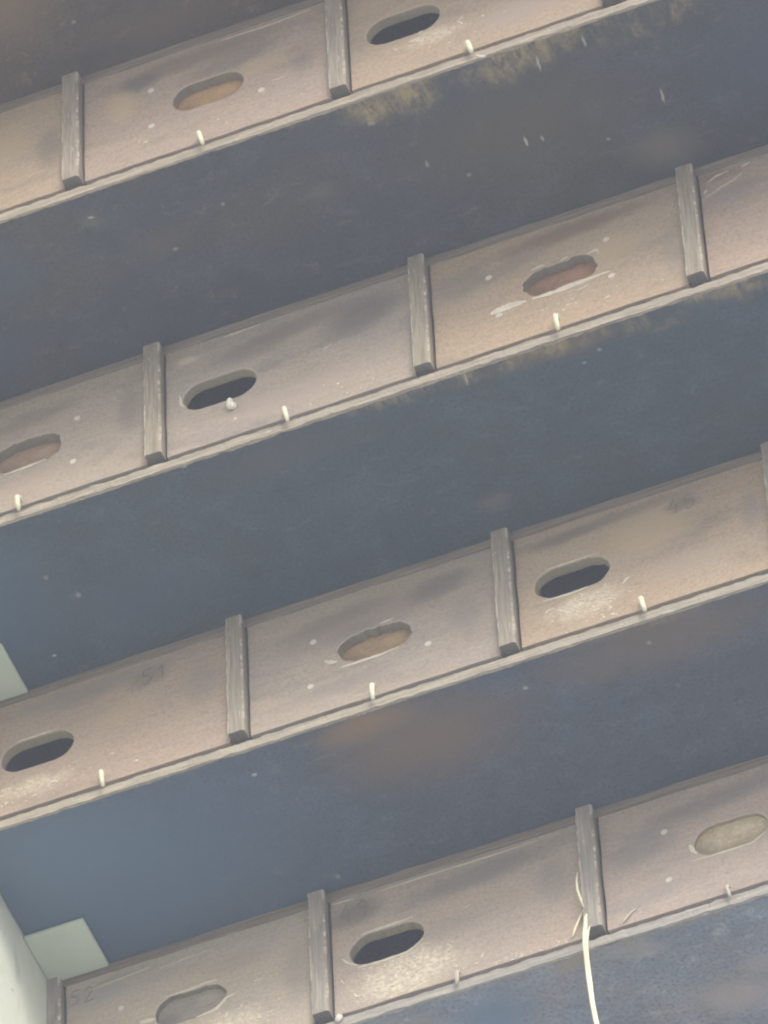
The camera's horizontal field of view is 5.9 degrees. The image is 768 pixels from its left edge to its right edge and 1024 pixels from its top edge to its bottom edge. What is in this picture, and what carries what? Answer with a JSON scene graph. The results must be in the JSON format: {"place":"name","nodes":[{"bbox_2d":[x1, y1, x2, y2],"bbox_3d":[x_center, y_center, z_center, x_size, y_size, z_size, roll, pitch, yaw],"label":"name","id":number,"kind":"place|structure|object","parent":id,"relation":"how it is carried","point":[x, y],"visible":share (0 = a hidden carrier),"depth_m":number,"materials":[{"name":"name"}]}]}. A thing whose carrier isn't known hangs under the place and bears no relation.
{"place":"outdoors","nodes":[
{"label":"outdoors","id":0,"kind":"place"},
{"label":"ground","id":1,"kind":"structure","parent":0,"visible":0},
{"bbox_2d":[0,643,108,1023],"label":"tower side wall","id":2,"kind":"structure","parent":1,"relation":"on","point":[31,964],"depth_m":7.84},
{"bbox_2d":[0,441,767,963],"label":"nest box tier","id":3,"kind":"object","parent":2,"relation":"attached to","point":[510,743],"visible":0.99,"depth_m":7.74,"materials":[{"name":"grey wood"}]},
{"bbox_2d":[0,635,252,820],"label":"nest box","id":4,"kind":"object","parent":3,"relation":"attached to","point":[144,717],"visible":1,"depth_m":7.81,"materials":[{"name":"brown wood"}]},
{"bbox_2d":[0,144,767,769],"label":"nest box tier","id":5,"kind":"object","parent":3,"relation":"on","point":[430,462],"visible":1,"depth_m":7.76,"materials":[{"name":"grey wood"}]},
{"bbox_2d":[0,362,168,516],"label":"nest box","id":6,"kind":"object","parent":5,"relation":"attached to","point":[73,438],"visible":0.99,"depth_m":7.84,"materials":[{"name":"wood"}]},
{"bbox_2d":[166,274,437,460],"bbox_3d":[-0.065,-0.083,7.847,0.280,0.203,0.217,-18,-53,12],"label":"nest box","id":7,"kind":"object","parent":5,"relation":"attached to","point":[309,360],"visible":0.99,"depth_m":7.78,"materials":[{"name":"brown wood"}]},
{"bbox_2d":[226,397,236,409],"bbox_3d":[-0.159,-0.113,7.771,0.011,0.016,0.009,-18,-53,12],"label":"dried dropping","id":8,"kind":"object","parent":7,"relation":"attached to","point":[231,404],"visible":1,"depth_m":7.77,"materials":[{"name":"white"}]},
{"bbox_2d":[0,0,767,409],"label":"nest box tier","id":9,"kind":"object","parent":5,"relation":"on","point":[346,186],"visible":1,"depth_m":7.78,"materials":[{"name":"grey wood"}]},
{"bbox_2d":[0,92,66,213],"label":"nest box","id":10,"kind":"object","parent":9,"relation":"attached to","point":[30,153],"visible":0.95,"depth_m":7.86,"materials":[{"name":"wood"}]},
{"bbox_2d":[84,2,333,184],"bbox_3d":[-0.152,-0.371,7.880,0.280,0.203,0.217,-18,-53,12],"label":"nest box","id":11,"kind":"object","parent":9,"relation":"attached to","point":[237,82],"visible":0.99,"depth_m":7.83,"materials":[{"name":"brown wood"}]},
{"bbox_2d":[0,0,439,104],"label":"nest box tier","id":12,"kind":"object","parent":9,"relation":"on","point":[45,44],"depth_m":7.90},
{"bbox_2d":[347,0,604,93],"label":"nest box","id":13,"kind":"object","parent":9,"relation":"attached to","point":[457,29],"visible":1,"depth_m":7.73,"materials":[{"name":"brown wood"}]},
{"bbox_2d":[430,183,710,370],"bbox_3d":[0.214,-0.175,7.786,0.281,0.202,0.219,-18,-53,12],"label":"nest box","id":14,"kind":"object","parent":5,"relation":"attached to","point":[567,274],"visible":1,"depth_m":7.73,"materials":[{"name":"brown wood"}]},
{"bbox_2d":[698,153,767,280],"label":"nest box","id":15,"kind":"object","parent":5,"relation":"attached to","point":[734,198],"visible":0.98,"depth_m":7.69,"materials":[{"name":"wood"}]},
{"bbox_2d":[248,548,522,739],"bbox_3d":[0.022,0.205,7.813,0.280,0.202,0.218,-18,-53,12],"label":"nest box","id":16,"kind":"object","parent":3,"relation":"attached to","point":[375,642],"visible":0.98,"depth_m":7.76,"materials":[{"name":"brown wood"}]},
{"bbox_2d":[514,460,767,650],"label":"nest box","id":17,"kind":"object","parent":3,"relation":"attached to","point":[681,543],"visible":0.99,"depth_m":7.69,"materials":[{"name":"brown wood"}]},
{"bbox_2d":[47,755,767,1023],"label":"nest box tier","id":18,"kind":"object","parent":2,"relation":"attached to","point":[706,964],"visible":1,"depth_m":7.66,"materials":[{"name":"wood"}]},
{"bbox_2d":[66,910,315,1023],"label":"nest box","id":19,"kind":"object","parent":18,"relation":"attached to","point":[259,974],"visible":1,"depth_m":7.80,"materials":[{"name":"wood"}]},
{"bbox_2d":[331,824,608,1016],"bbox_3d":[0.110,0.494,7.780,0.280,0.204,0.215,-18,-53,12],"label":"nest box","id":20,"kind":"object","parent":18,"relation":"attached to","point":[504,907],"visible":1,"depth_m":7.72,"materials":[{"name":"brown wood"}]},
{"bbox_2d":[335,1014,342,1022],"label":"dried dropping","id":21,"kind":"object","parent":20,"relation":"attached to","point":[338,1018],"visible":1,"depth_m":7.67,"materials":[{"name":"white"}]},
{"bbox_2d":[572,872,598,1023],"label":"hanging straw","id":22,"kind":"object","parent":18,"relation":"hanging from","point":[585,934],"visible":1,"depth_m":7.55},
{"bbox_2d":[598,764,767,934],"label":"nest box","id":23,"kind":"object","parent":18,"relation":"attached to","point":[686,849],"visible":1,"depth_m":7.67,"materials":[{"name":"brown wood"}]}
]}

